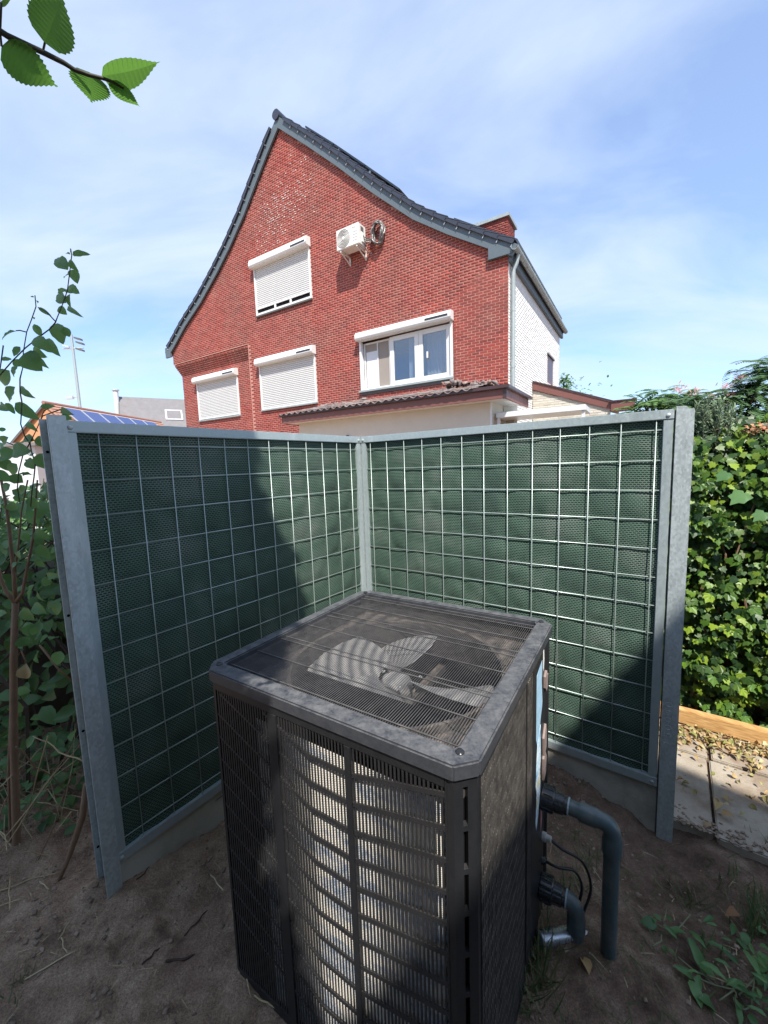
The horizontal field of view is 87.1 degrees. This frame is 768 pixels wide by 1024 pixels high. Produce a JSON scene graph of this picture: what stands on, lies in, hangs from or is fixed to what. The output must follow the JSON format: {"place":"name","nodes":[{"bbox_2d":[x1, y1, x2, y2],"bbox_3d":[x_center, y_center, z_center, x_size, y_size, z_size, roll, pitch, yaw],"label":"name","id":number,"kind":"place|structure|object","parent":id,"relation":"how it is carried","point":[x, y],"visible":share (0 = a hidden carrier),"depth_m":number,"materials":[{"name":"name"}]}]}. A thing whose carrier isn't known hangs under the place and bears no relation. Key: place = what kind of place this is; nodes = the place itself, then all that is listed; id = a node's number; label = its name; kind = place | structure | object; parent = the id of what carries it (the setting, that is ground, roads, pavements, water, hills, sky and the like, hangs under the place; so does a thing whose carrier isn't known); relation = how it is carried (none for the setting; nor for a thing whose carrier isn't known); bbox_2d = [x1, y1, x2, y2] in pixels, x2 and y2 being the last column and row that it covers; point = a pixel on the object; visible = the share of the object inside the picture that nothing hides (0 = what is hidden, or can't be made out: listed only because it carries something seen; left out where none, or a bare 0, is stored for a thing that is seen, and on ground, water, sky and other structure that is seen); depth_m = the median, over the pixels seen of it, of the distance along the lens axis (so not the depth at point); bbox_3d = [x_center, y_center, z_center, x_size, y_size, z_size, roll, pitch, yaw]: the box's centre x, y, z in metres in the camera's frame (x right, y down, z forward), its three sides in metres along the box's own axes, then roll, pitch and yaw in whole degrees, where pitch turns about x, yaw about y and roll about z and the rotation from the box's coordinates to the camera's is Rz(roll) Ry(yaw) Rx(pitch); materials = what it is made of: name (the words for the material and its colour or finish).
{"place":"outdoors","nodes":[
{"label":"outdoors","id":0,"kind":"place"},
{"bbox_2d":[0,442,48,528],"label":"white shed","id":1,"kind":"structure","parent":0,"point":[40,475],"depth_m":14.90,"materials":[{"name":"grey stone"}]},
{"bbox_2d":[10,401,164,442],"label":"orange house","id":2,"kind":"structure","parent":0,"point":[85,414],"depth_m":29.61,"materials":[{"name":"tile"}]},
{"bbox_2d":[111,389,186,426],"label":"slate house","id":3,"kind":"structure","parent":0,"point":[168,412],"depth_m":44.13,"materials":[{"name":"paint"}]},
{"bbox_2d":[0,543,767,1023],"bbox_3d":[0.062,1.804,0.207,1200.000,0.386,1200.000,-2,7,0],"label":"ground","id":4,"kind":"structure","parent":0,"point":[230,1001],"depth_m":1.60,"materials":[{"name":"soil"}]},
{"bbox_2d":[0,796,7,815],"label":"dry stalk","id":5,"kind":"object","parent":4,"relation":"on","point":[3,805],"visible":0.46,"depth_m":1.87,"materials":[{"name":"beige plant"}]},
{"bbox_2d":[8,875,10,910],"bbox_3d":[-1.594,1.618,1.718,0.009,0.068,0.272,-8,9,-43],"label":"straw","id":6,"kind":"object","parent":4,"relation":"on","point":[9,892],"visible":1,"depth_m":1.72,"materials":[{"name":"beige plant"}]},
{"bbox_2d":[0,898,20,906],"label":"straw","id":7,"kind":"object","parent":4,"relation":"on","point":[11,902],"visible":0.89,"depth_m":1.72,"materials":[{"name":"beige plant"}]},
{"bbox_2d":[0,871,60,890],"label":"straw","id":8,"kind":"object","parent":4,"relation":"on","point":[30,879],"visible":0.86,"depth_m":1.81,"materials":[{"name":"beige plant"}]},
{"bbox_2d":[22,735,48,827],"bbox_3d":[-1.664,1.308,1.921,0.399,0.633,0.011,1,7,25],"label":"dry stalk","id":9,"kind":"object","parent":4,"relation":"on","point":[37,773],"visible":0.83,"depth_m":1.88,"materials":[{"name":"plant"}]},
{"bbox_2d":[32,736,82,761],"bbox_3d":[-1.536,1.114,1.897,0.420,0.026,0.017,1,7,25],"label":"dry stalk","id":10,"kind":"object","parent":9,"relation":"on","point":[58,751],"visible":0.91,"depth_m":1.88,"materials":[{"name":"plant"}]},
{"bbox_2d":[0,442,71,845],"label":"sapling","id":11,"kind":"object","parent":4,"relation":"on","point":[32,632],"visible":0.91,"depth_m":1.83,"materials":[{"name":"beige plant"}]},
{"bbox_2d":[0,746,42,786],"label":"dry stalk","id":12,"kind":"object","parent":11,"relation":"attached to","point":[20,767],"visible":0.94,"depth_m":1.91,"materials":[{"name":"plant"}]},
{"bbox_2d":[0,248,90,510],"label":"climbing shoots","id":13,"kind":"object","parent":11,"relation":"attached to","point":[33,360],"visible":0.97,"depth_m":1.65,"materials":[{"name":"green plant"}]},
{"bbox_2d":[0,741,74,854],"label":"dry stalk","id":14,"kind":"object","parent":4,"relation":"on","point":[31,806],"visible":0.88,"depth_m":1.91,"materials":[{"name":"plant"}]},
{"bbox_2d":[0,459,81,810],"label":"undergrowth","id":15,"kind":"object","parent":4,"relation":"on","point":[45,695],"visible":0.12,"depth_m":2.35,"materials":[{"name":"green plant"}]},
{"bbox_2d":[0,724,82,856],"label":"dead stem tangle","id":16,"kind":"object","parent":4,"relation":"on","point":[5,804],"visible":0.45,"depth_m":2.13,"materials":[{"name":"plant"}]},
{"bbox_2d":[15,746,63,788],"bbox_3d":[-1.623,1.216,1.909,0.014,0.360,0.178,-1,7,11],"label":"dry stalk","id":17,"kind":"object","parent":16,"relation":"on","point":[26,756],"visible":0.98,"depth_m":1.87,"materials":[{"name":"beige plant"}]},
{"bbox_2d":[6,745,79,836],"bbox_3d":[-1.597,1.292,1.917,0.350,0.385,0.012,-6,8,-30],"label":"dry stalk","id":18,"kind":"object","parent":16,"relation":"on","point":[39,794],"visible":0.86,"depth_m":1.90,"materials":[{"name":"plant"}]},
{"bbox_2d":[0,709,84,834],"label":"ground cover","id":19,"kind":"object","parent":4,"relation":"on","point":[70,800],"visible":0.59,"depth_m":2.16,"materials":[{"name":"green plant"}]},
{"bbox_2d":[24,950,74,980],"bbox_3d":[-1.248,1.693,1.510,0.148,0.013,0.008,-6,8,-33],"label":"straw","id":20,"kind":"object","parent":4,"relation":"on","point":[50,964],"visible":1,"depth_m":1.51,"materials":[{"name":"beige plant"}]},
{"bbox_2d":[38,758,80,859],"bbox_3d":[-1.572,1.458,1.938,0.009,0.469,0.240,4,9,44],"label":"dry stalk","id":21,"kind":"object","parent":4,"relation":"on","point":[57,813],"visible":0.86,"depth_m":1.94,"materials":[{"name":"beige plant"}]},
{"bbox_2d":[61,937,67,953],"bbox_3d":[-1.238,1.678,1.561,0.074,0.018,0.009,3,8,39],"label":"straw","id":22,"kind":"object","parent":4,"relation":"on","point":[64,948],"visible":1,"depth_m":1.56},
{"bbox_2d":[58,783,87,881],"bbox_3d":[-1.409,1.464,1.829,0.197,0.497,0.040,-3,7,-7],"label":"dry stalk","id":23,"kind":"object","parent":4,"relation":"on","point":[81,818],"visible":0.78,"depth_m":1.82,"materials":[{"name":"beige plant"}]},
{"bbox_2d":[62,334,84,406],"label":"floodlight mast","id":24,"kind":"object","parent":4,"relation":"on","point":[75,373],"visible":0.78,"depth_m":57.72,"materials":[{"name":"metal"}]},
{"bbox_2d":[0,0,158,106],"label":"beech tree","id":25,"kind":"object","parent":4,"relation":"on","point":[21,61],"visible":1,"depth_m":0.36,"materials":[{"name":"green plant"}]},
{"bbox_2d":[38,414,122,898],"bbox_3d":[-1.260,0.835,1.717,0.125,2.435,0.060,3,8,37],"label":"steel post","id":26,"kind":"object","parent":4,"relation":"on","point":[62,503],"visible":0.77,"depth_m":1.66,"materials":[{"name":"grey metal"}]},
{"bbox_2d":[142,948,159,964],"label":"twig","id":27,"kind":"object","parent":4,"relation":"on","point":[150,956],"visible":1,"depth_m":1.53,"materials":[{"name":"brown wood"}]},
{"bbox_2d":[120,790,223,882],"bbox_3d":[-0.669,1.713,2.527,0.048,0.507,1.780,3,8,37],"label":"gravel board","id":28,"kind":"object","parent":4,"relation":"on","point":[205,817],"visible":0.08,"depth_m":2.01,"materials":[{"name":"grey concrete"}]},
{"bbox_2d":[66,420,365,862],"bbox_3d":[-0.694,0.502,2.393,0.060,1.929,1.788,3,8,37],"label":"noise screen","id":29,"kind":"object","parent":28,"relation":"on","point":[203,549],"visible":0.73,"depth_m":2.00,"materials":[{"name":"fabric"}]},
{"bbox_2d":[165,954,194,962],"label":"twig","id":30,"kind":"object","parent":4,"relation":"on","point":[178,959],"visible":1,"depth_m":1.51,"materials":[{"name":"brown wood"}]},
{"bbox_2d":[184,910,207,935],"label":"twig","id":31,"kind":"object","parent":4,"relation":"on","point":[195,923],"visible":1,"depth_m":1.64,"materials":[{"name":"brown wood"}]},
{"bbox_2d":[210,874,223,890],"bbox_3d":[-0.738,1.629,1.779,0.008,0.105,0.205,-7,8,-38],"label":"straw","id":32,"kind":"object","parent":4,"relation":"on","point":[216,881],"visible":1,"depth_m":1.78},
{"bbox_2d":[231,910,251,998],"bbox_3d":[-0.538,1.644,1.517,0.008,0.039,0.353,-6,8,-31],"label":"straw","id":33,"kind":"object","parent":4,"relation":"on","point":[246,979],"visible":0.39,"depth_m":1.39,"materials":[{"name":"beige plant"}]},
{"bbox_2d":[254,995,274,1008],"bbox_3d":[-0.398,1.647,1.357,0.089,0.016,0.007,0,7,18],"label":"straw","id":34,"kind":"object","parent":4,"relation":"on","point":[261,1000],"visible":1,"depth_m":1.36,"materials":[{"name":"beige plant"}]},
{"bbox_2d":[360,439,366,590],"bbox_3d":[-0.139,0.649,3.158,0.051,2.400,0.051,3,8,37],"label":"corner post","id":35,"kind":"object","parent":4,"relation":"on","point":[363,514],"visible":0.07,"depth_m":3.05,"materials":[{"name":"metal"}]},
{"bbox_2d":[165,108,567,432],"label":"brick house","id":36,"kind":"structure","parent":4,"relation":"on","point":[290,309],"depth_m":12.72,"materials":[{"name":"red brick"}]},
{"bbox_2d":[336,222,366,265],"bbox_3d":[-0.915,-7.831,11.841,0.845,0.830,0.518,2,8,32],"label":"air conditioner","id":37,"kind":"object","parent":36,"relation":"attached to","point":[350,239],"visible":1,"depth_m":11.65,"materials":[{"name":"white plastic"}]},
{"bbox_2d":[363,220,385,253],"bbox_3d":[-0.267,-7.900,11.573,0.670,0.846,0.286,0,7,18],"label":"hose coil","id":38,"kind":"object","parent":36,"relation":"attached to","point":[382,230],"visible":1,"depth_m":11.51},
{"bbox_2d":[354,310,454,395],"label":"window","id":39,"kind":"structure","parent":36,"relation":"in","point":[420,358],"depth_m":11.75,"materials":[{"name":"white plastic"}]},
{"bbox_2d":[547,356,552,384],"bbox_3d":[6.018,-5.143,14.771,0.128,0.910,1.030,2,8,32],"label":"window","id":40,"kind":"structure","parent":36,"relation":"in","point":[550,362],"depth_m":14.69,"materials":[{"name":"white glass"}]},
{"bbox_2d":[209,591,551,1023],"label":"heat pump","id":41,"kind":"object","parent":4,"relation":"on","point":[383,759],"visible":0.99,"depth_m":1.17,"materials":[{"name":"black metal"}]},
{"bbox_2d":[538,871,585,943],"bbox_3d":[0.676,1.576,1.548,0.173,0.331,0.093,2,8,32],"label":"water pipe","id":42,"kind":"object","parent":41,"relation":"attached to","point":[551,890],"visible":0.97,"depth_m":1.51,"materials":[{"name":"grey plastic"}]},
{"bbox_2d":[547,861,582,901],"bbox_3d":[0.708,1.518,1.577,0.140,0.298,0.047,-1,7,7],"label":"power cable","id":43,"kind":"object","parent":41,"relation":"attached to","point":[572,870],"visible":0.68,"depth_m":1.57,"materials":[{"name":"black rubber"}]},
{"bbox_2d":[551,839,591,912],"bbox_3d":[0.729,1.467,1.569,0.163,0.401,0.042,-1,7,5],"label":"power cable","id":44,"kind":"object","parent":41,"relation":"attached to","point":[585,867],"visible":0.76,"depth_m":1.56,"materials":[{"name":"black rubber"}]},
{"bbox_2d":[539,783,622,960],"bbox_3d":[0.720,1.398,1.507,0.281,0.721,0.093,2,8,32],"label":"water pipe","id":45,"kind":"object","parent":41,"relation":"attached to","point":[553,800],"visible":0.97,"depth_m":1.43,"materials":[{"name":"grey plastic"}]},
{"bbox_2d":[0,760,761,1019],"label":"pale grit","id":46,"kind":"object","parent":4,"relation":"on","point":[119,962],"visible":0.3,"depth_m":1.72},
{"bbox_2d":[0,808,765,1023],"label":"dry grass litter","id":47,"kind":"object","parent":4,"relation":"on","point":[218,889],"visible":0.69,"depth_m":1.66,"materials":[{"name":"plant"}]},
{"bbox_2d":[0,778,767,1023],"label":"grass tufts","id":48,"kind":"object","parent":4,"relation":"on","point":[759,908],"visible":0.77,"depth_m":1.58,"materials":[{"name":"green plant"}]},
{"bbox_2d":[0,726,767,1023],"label":"soil clods","id":49,"kind":"object","parent":4,"relation":"on","point":[105,990],"visible":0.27,"depth_m":1.68,"materials":[{"name":"brown soil"}]},
{"bbox_2d":[279,378,531,436],"bbox_3d":[0.287,-1.440,11.327,6.981,4.114,2.241,2,8,29],"label":"annex","id":50,"kind":"object","parent":4,"relation":"on","point":[462,404],"visible":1,"depth_m":10.18,"materials":[{"name":"beige paint"}]},
{"bbox_2d":[504,405,516,423],"bbox_3d":[3.151,-0.968,10.061,0.320,3.270,0.060,2,8,32],"label":"door","id":51,"kind":"structure","parent":50,"relation":"in","point":[508,408],"depth_m":9.88,"materials":[{"name":"white plastic"}]},
{"bbox_2d":[496,404,590,424],"bbox_3d":[3.678,-0.799,9.398,1.870,3.050,0.950,2,8,32],"label":"canopy","id":52,"kind":"object","parent":4,"relation":"on","point":[581,409],"visible":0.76,"depth_m":8.94,"materials":[{"name":"white plastic"}]},
{"bbox_2d":[536,924,572,949],"bbox_3d":[0.638,1.592,1.512,0.135,0.073,0.056,-4,7,-13],"label":"corrugated conduit","id":53,"kind":"object","parent":4,"relation":"on","point":[561,933],"visible":0.84,"depth_m":1.50,"materials":[{"name":"silver metal"}]},
{"bbox_2d":[533,381,636,420],"bbox_3d":[6.852,-2.047,13.568,2.741,4.360,4.130,2,8,32],"label":"lean to","id":54,"kind":"object","parent":4,"relation":"on","point":[560,397],"visible":0.31,"depth_m":11.95,"materials":[{"name":"beige paint"}]},
{"bbox_2d":[559,361,611,394],"bbox_3d":[8.973,-3.831,19.612,3.611,6.384,3.451,1,7,23],"label":"distant tree","id":55,"kind":"object","parent":4,"relation":"on","point":[566,381],"visible":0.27,"depth_m":19.29,"materials":[{"name":"green plant"}]},
{"bbox_2d":[580,957,591,974],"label":"fallen leaf","id":56,"kind":"object","parent":4,"relation":"on","point":[587,963],"visible":1,"depth_m":1.43,"materials":[{"name":"beige plant"}]},
{"bbox_2d":[548,748,657,831],"bbox_3d":[0.699,1.646,2.700,1.880,0.507,0.043,3,8,36],"label":"gravel board","id":57,"kind":"object","parent":4,"relation":"on","point":[636,798],"visible":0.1,"depth_m":2.23,"materials":[{"name":"grey concrete"}]},
{"bbox_2d":[360,409,674,786],"bbox_3d":[0.636,0.437,2.559,1.884,1.929,0.060,3,8,36],"label":"noise screen","id":58,"kind":"object","parent":57,"relation":"on","point":[561,526],"visible":0.74,"depth_m":2.28,"materials":[{"name":"fabric"}]},
{"bbox_2d":[641,915,678,961],"bbox_3d":[1.035,1.622,1.551,0.085,0.055,0.160,-2,7,0],"label":"weed","id":59,"kind":"object","parent":4,"relation":"on","point":[649,921],"visible":1,"depth_m":1.58,"materials":[{"name":"green plant"}]},
{"bbox_2d":[612,384,709,413],"bbox_3d":[5.416,-0.796,8.023,1.609,3.286,1.441,-5,7,-22],"label":"feathery tree","id":60,"kind":"object","parent":4,"relation":"on","point":[651,403],"visible":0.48,"depth_m":7.71,"materials":[{"name":"green plant"}]},
{"bbox_2d":[655,406,694,842],"bbox_3d":[1.461,0.718,2.046,0.076,2.448,0.127,3,8,36],"label":"steel post","id":61,"kind":"object","parent":4,"relation":"on","point":[682,451],"visible":0.89,"depth_m":1.97,"materials":[{"name":"grey metal"}]},
{"bbox_2d":[653,908,767,1023],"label":"weed","id":62,"kind":"object","parent":4,"relation":"on","point":[759,964],"visible":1,"depth_m":1.44,"materials":[{"name":"green plant"}]},
{"bbox_2d":[657,700,767,865],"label":"paving","id":63,"kind":"structure","parent":4,"relation":"on","point":[688,763],"depth_m":2.31,"materials":[{"name":"concrete"}]},
{"bbox_2d":[703,821,711,826],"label":"fallen leaf","id":64,"kind":"object","parent":63,"relation":"on","point":[708,824],"visible":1,"depth_m":2.11,"materials":[{"name":"brown plant"}]},
{"bbox_2d":[659,721,767,815],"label":"leaf litter","id":65,"kind":"object","parent":63,"relation":"on","point":[730,744],"visible":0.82,"depth_m":2.63,"materials":[{"name":"yellow plant"}]},
{"bbox_2d":[714,798,722,809],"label":"fallen leaf","id":66,"kind":"object","parent":63,"relation":"on","point":[717,805],"visible":1,"depth_m":2.19,"materials":[{"name":"plant"}]},
{"bbox_2d":[673,804,767,852],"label":"trodden soil","id":67,"kind":"structure","parent":63,"relation":"on","point":[729,836],"depth_m":2.07,"materials":[{"name":"brown soil"}]},
{"bbox_2d":[721,809,734,817],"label":"fallen leaf","id":68,"kind":"object","parent":63,"relation":"on","point":[725,812],"visible":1,"depth_m":2.14,"materials":[{"name":"brown plant"}]},
{"bbox_2d":[658,355,767,450],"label":"feathery tree","id":69,"kind":"object","parent":4,"relation":"on","point":[749,395],"visible":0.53,"depth_m":6.70,"materials":[{"name":"green plant"}]},
{"bbox_2d":[660,701,767,745],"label":"timber edging","id":70,"kind":"object","parent":4,"relation":"on","point":[731,727],"depth_m":2.77,"materials":[{"name":"brown wood"}]},
{"bbox_2d":[661,413,767,727],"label":"ivy hedge","id":71,"kind":"object","parent":4,"relation":"on","point":[724,669],"visible":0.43,"depth_m":2.79,"materials":[{"name":"green plant"}]},
{"bbox_2d":[687,394,760,468],"bbox_3d":[2.359,-0.461,2.974,0.634,0.781,0.325,3,8,36],"label":"grey shrub","id":72,"kind":"object","parent":71,"relation":"on","point":[707,419],"visible":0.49,"depth_m":2.86,"materials":[{"name":"green plant"}]},
{"bbox_2d":[716,422,767,459],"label":"coral flowers","id":73,"kind":"object","parent":71,"relation":"on","point":[761,428],"visible":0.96,"depth_m":2.74,"materials":[{"name":"plant"}]},
{"bbox_2d":[731,413,767,450],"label":"bushy shrub","id":74,"kind":"object","parent":71,"relation":"on","point":[757,435],"visible":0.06,"depth_m":2.83,"materials":[{"name":"green plant"}]},
{"bbox_2d":[707,974,755,987],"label":"twig","id":75,"kind":"object","parent":4,"relation":"on","point":[723,980],"visible":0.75,"depth_m":1.45,"materials":[{"name":"wood"}]},
{"bbox_2d":[725,906,739,915],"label":"fallen leaf","id":76,"kind":"object","parent":4,"relation":"on","point":[731,911],"visible":1,"depth_m":1.69,"materials":[{"name":"brown plant"}]},
{"bbox_2d":[0,0,767,446],"label":"sky","id":77,"kind":"structure","parent":0,"point":[624,143],"materials":[{"name":"blue"}]}
]}

